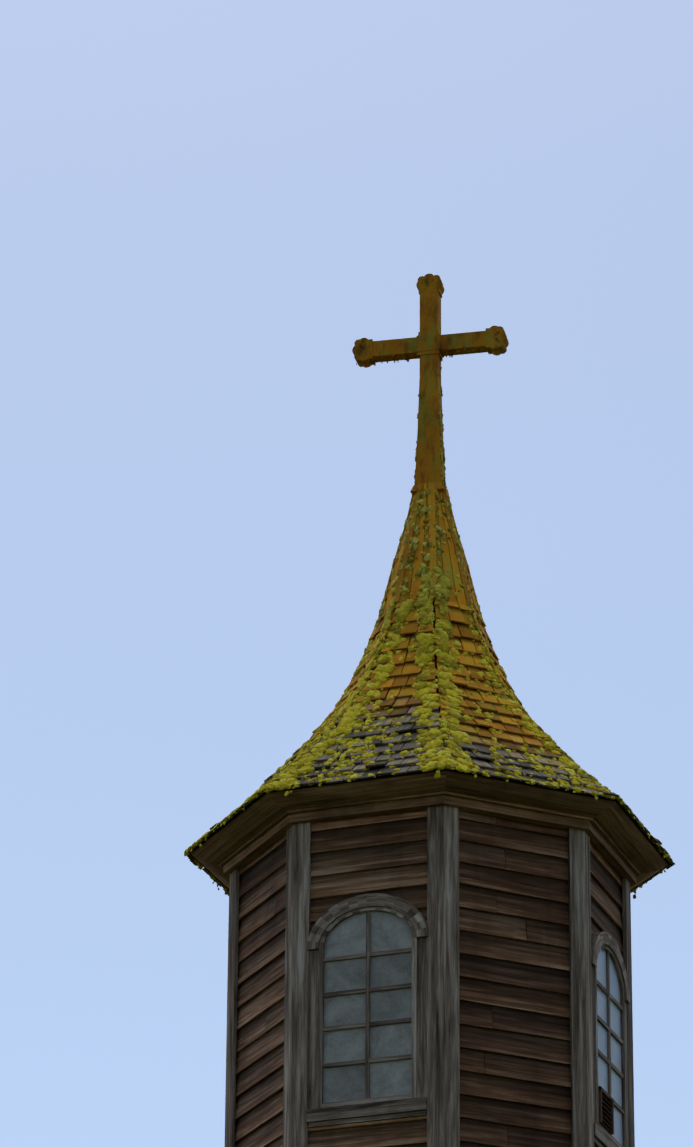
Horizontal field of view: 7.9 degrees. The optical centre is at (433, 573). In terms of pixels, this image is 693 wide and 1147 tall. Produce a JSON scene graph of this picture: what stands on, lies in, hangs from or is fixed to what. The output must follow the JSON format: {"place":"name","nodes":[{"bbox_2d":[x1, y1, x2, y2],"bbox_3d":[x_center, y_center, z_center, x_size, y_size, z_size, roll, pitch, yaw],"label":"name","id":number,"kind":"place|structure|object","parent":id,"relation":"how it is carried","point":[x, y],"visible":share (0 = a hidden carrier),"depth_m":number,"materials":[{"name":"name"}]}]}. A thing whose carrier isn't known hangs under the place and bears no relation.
{"place":"outdoors","nodes":[
{"label":"outdoors","id":0,"kind":"place"},
{"bbox_2d":[0,0,692,1146],"label":"sky","id":1,"kind":"structure","parent":0,"point":[206,206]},
{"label":"church body","id":2,"kind":"object","parent":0,"visible":0},
{"bbox_2d":[191,770,667,1146],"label":"tower","id":3,"kind":"structure","parent":2,"relation":"on","point":[428,959],"depth_m":37.09,"materials":[{"name":"brown wood"}]},
{"bbox_2d":[187,483,674,895],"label":"roof shingles","id":4,"kind":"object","parent":3,"relation":"on","point":[405,673],"depth_m":38.37,"materials":[{"name":"brown wood"}]},
{"bbox_2d":[184,348,672,898],"bbox_3d":[-0.026,0.248,39.518,3.514,4.424,3.549,-8,-25,17],"label":"moss","id":5,"kind":"object","parent":4,"relation":"on","point":[430,742],"visible":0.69,"depth_m":38.35,"materials":[{"name":"green plant"}]},
{"bbox_2d":[352,274,508,494],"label":"cross","id":6,"kind":"object","parent":4,"relation":"on","point":[430,344],"visible":0.98,"depth_m":40.34,"materials":[{"name":"brown wood"}]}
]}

